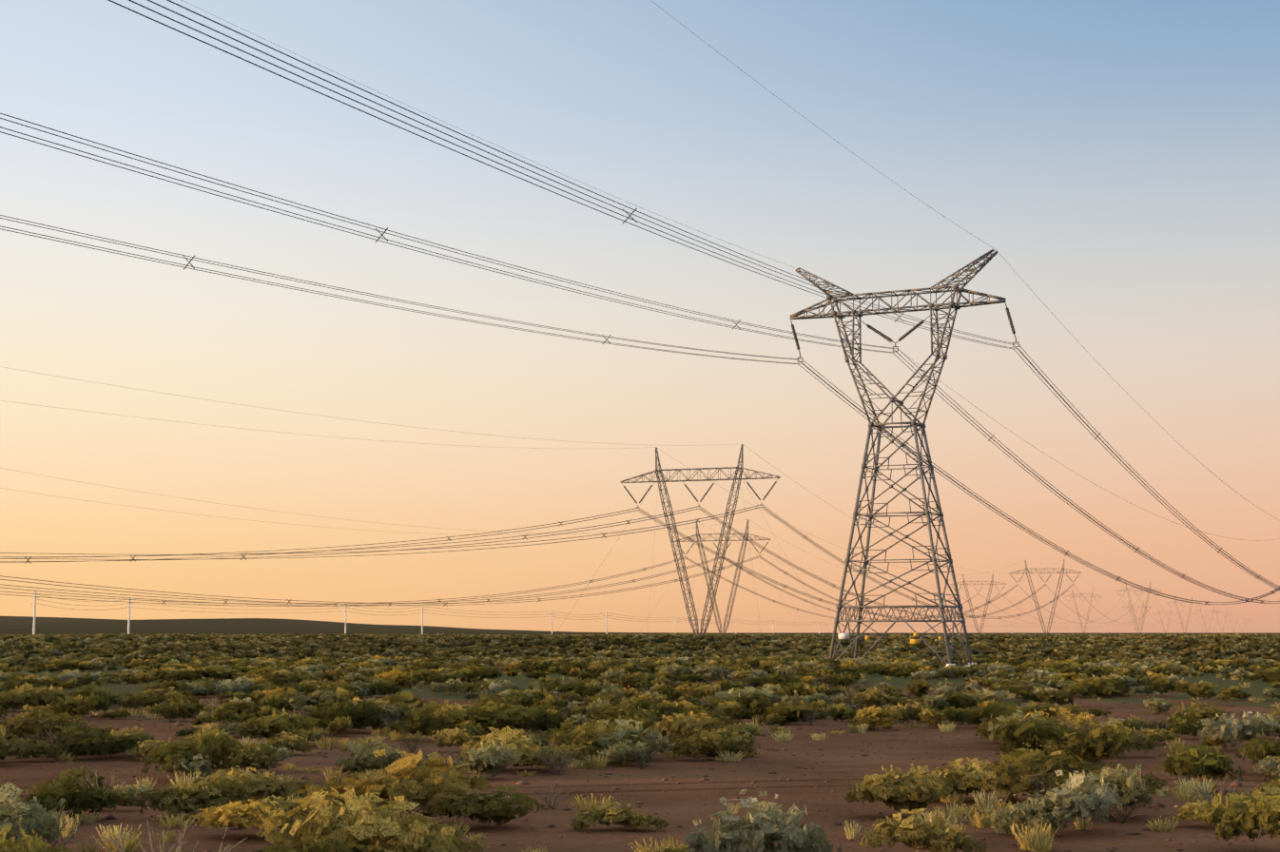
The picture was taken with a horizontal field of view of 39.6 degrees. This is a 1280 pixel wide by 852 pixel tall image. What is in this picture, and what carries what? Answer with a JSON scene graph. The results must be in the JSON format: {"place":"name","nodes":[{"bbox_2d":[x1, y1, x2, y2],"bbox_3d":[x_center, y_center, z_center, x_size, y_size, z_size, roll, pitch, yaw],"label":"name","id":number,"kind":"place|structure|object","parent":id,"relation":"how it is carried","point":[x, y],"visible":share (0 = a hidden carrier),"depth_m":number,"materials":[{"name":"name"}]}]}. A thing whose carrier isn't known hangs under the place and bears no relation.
{"place":"outdoors","nodes":[
{"label":"outdoors","id":0,"kind":"place"},
{"bbox_2d":[0,616,1279,851],"bbox_3d":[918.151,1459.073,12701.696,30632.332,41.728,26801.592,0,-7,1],"label":"ground","id":1,"kind":"structure","parent":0,"point":[687,799],"depth_m":44.42,"materials":[{"name":"brown soil"}]},
{"bbox_2d":[31,591,38,634],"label":"pole","id":2,"kind":"object","parent":1,"relation":"on","point":[33,628],"visible":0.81,"depth_m":424.57,"materials":[{"name":"grey wood"}]},
{"bbox_2d":[125,597,133,634],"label":"pole","id":3,"kind":"object","parent":1,"relation":"on","point":[128,615],"visible":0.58,"depth_m":487.26,"materials":[{"name":"grey wood"}]},
{"bbox_2d":[342,602,349,633],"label":"pole","id":4,"kind":"object","parent":1,"relation":"on","point":[345,618],"visible":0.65,"depth_m":589.60,"materials":[{"name":"grey wood"}]},
{"bbox_2d":[419,604,424,634],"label":"pole","id":5,"kind":"object","parent":1,"relation":"on","point":[421,611],"visible":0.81,"depth_m":625.32,"materials":[{"name":"grey wood"}]},
{"bbox_2d":[36,594,987,627],"bbox_3d":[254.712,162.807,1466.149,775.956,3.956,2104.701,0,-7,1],"label":"line wires","id":6,"kind":"object","parent":5,"relation":"attached to","point":[258,606],"visible":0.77,"depth_m":518.84,"materials":[{"name":"grey metal"}]},
{"bbox_2d":[0,695,1279,851],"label":"shrubs","id":7,"kind":"object","parent":1,"relation":"on","point":[366,811],"visible":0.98,"depth_m":34.34,"materials":[{"name":"green plant"}]},
{"bbox_2d":[0,655,1279,729],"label":"shrubs","id":8,"kind":"object","parent":1,"relation":"on","point":[787,683],"visible":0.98,"depth_m":98.87,"materials":[{"name":"green plant"}]},
{"bbox_2d":[0,632,1279,666],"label":"shrubs","id":9,"kind":"object","parent":1,"relation":"on","point":[1256,649],"visible":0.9,"depth_m":244.59,"materials":[{"name":"green plant"}]},
{"bbox_2d":[0,698,1279,851],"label":"stones","id":10,"kind":"object","parent":1,"relation":"on","point":[1236,783],"visible":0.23,"depth_m":42.73,"materials":[{"name":"stone"}]},
{"bbox_2d":[565,476,829,631],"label":"guy wires","id":11,"kind":"object","parent":1,"relation":"on","point":[749,547],"visible":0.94,"depth_m":359.58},
{"bbox_2d":[620,444,780,636],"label":"pylon","id":12,"kind":"object","parent":1,"relation":"on","point":[737,468],"visible":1,"depth_m":358.42,"materials":[{"name":"metal"}]},
{"bbox_2d":[622,478,778,507],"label":"insulator strings","id":13,"kind":"object","parent":12,"relation":"hanging from","point":[750,487],"visible":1,"depth_m":359.84},
{"bbox_2d":[674,519,770,634],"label":"pylon","id":14,"kind":"object","parent":1,"relation":"on","point":[697,536],"visible":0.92,"depth_m":602.12,"materials":[{"name":"metal"}]},
{"bbox_2d":[678,542,768,554],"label":"insulator strings","id":15,"kind":"object","parent":14,"relation":"hanging from","point":[727,548],"visible":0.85,"depth_m":603.44},
{"bbox_2d":[789,249,1006,664],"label":"pylon","id":16,"kind":"object","parent":1,"relation":"on","point":[879,427],"visible":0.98,"depth_m":176.13,"materials":[{"name":"metal"}]},
{"bbox_2d":[0,0,1279,604],"bbox_3d":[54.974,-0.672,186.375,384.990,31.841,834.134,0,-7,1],"label":"power lines","id":17,"kind":"object","parent":16,"relation":"attached to","point":[605,289],"visible":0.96,"depth_m":95.92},
{"bbox_2d":[183,208,1274,605],"bbox_3d":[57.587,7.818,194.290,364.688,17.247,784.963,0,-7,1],"label":"conductor spacers","id":18,"kind":"object","parent":17,"relation":"attached to","point":[737,322],"visible":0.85,"depth_m":124.40,"materials":[{"name":"grey metal"}]},
{"bbox_2d":[838,633,849,639],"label":"sign","id":19,"kind":"object","parent":16,"relation":"attached to","point":[843,636],"visible":1,"depth_m":172.90,"materials":[{"name":"white metal"}]},
{"bbox_2d":[865,632,943,643],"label":"warning signs","id":20,"kind":"object","parent":16,"relation":"attached to","point":[912,641],"visible":0.96,"depth_m":169.84,"materials":[{"name":"yellow metal"}]},
{"bbox_2d":[790,302,1019,362],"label":"insulator strings","id":21,"kind":"object","parent":16,"relation":"hanging from","point":[913,329],"visible":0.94,"depth_m":177.78},
{"bbox_2d":[945,662,976,667],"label":"tower footings","id":22,"kind":"object","parent":1,"relation":"on","point":[955,664],"visible":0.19,"depth_m":168.31,"materials":[{"name":"grey concrete"}]},
{"bbox_2d":[950,573,1006,634],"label":"pylon","id":23,"kind":"object","parent":1,"relation":"on","point":[985,604],"visible":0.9,"depth_m":1088.93,"materials":[{"name":"metal"}]},
{"bbox_2d":[1008,560,1080,634],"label":"pylon","id":24,"kind":"object","parent":1,"relation":"on","point":[1026,569],"visible":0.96,"depth_m":854.69,"materials":[{"name":"metal"}]},
{"bbox_2d":[1010,574,1079,583],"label":"insulator strings","id":25,"kind":"object","parent":24,"relation":"hanging from","point":[1047,579],"visible":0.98,"depth_m":856.21},
{"bbox_2d":[1066,588,1097,634],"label":"pylon","id":26,"kind":"object","parent":1,"relation":"on","point":[1076,610],"visible":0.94,"depth_m":1627.91,"materials":[{"name":"metal"}]},
{"bbox_2d":[1118,582,1160,629],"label":"pylon","id":27,"kind":"object","parent":1,"relation":"on","point":[1131,600],"visible":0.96,"depth_m":1367.55,"materials":[{"name":"metal"}]},
{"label":"pylon","id":28,"kind":"object","parent":1,"relation":"on","visible":0},
{"bbox_2d":[0,367,1196,624],"bbox_3d":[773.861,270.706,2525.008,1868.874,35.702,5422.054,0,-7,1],"label":"power lines","id":29,"kind":"object","parent":28,"relation":"attached to","point":[407,603],"visible":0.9,"depth_m":291.71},
{"bbox_2d":[24,518,1064,620],"bbox_3d":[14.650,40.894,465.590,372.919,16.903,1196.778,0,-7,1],"label":"bundle spacers","id":30,"kind":"object","parent":29,"relation":"attached to","point":[538,600],"visible":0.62,"depth_m":322.22,"materials":[{"name":"grey metal"}]},
{"bbox_2d":[0,0,1279,632],"label":"sky","id":31,"kind":"structure","parent":0,"point":[1121,158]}
]}

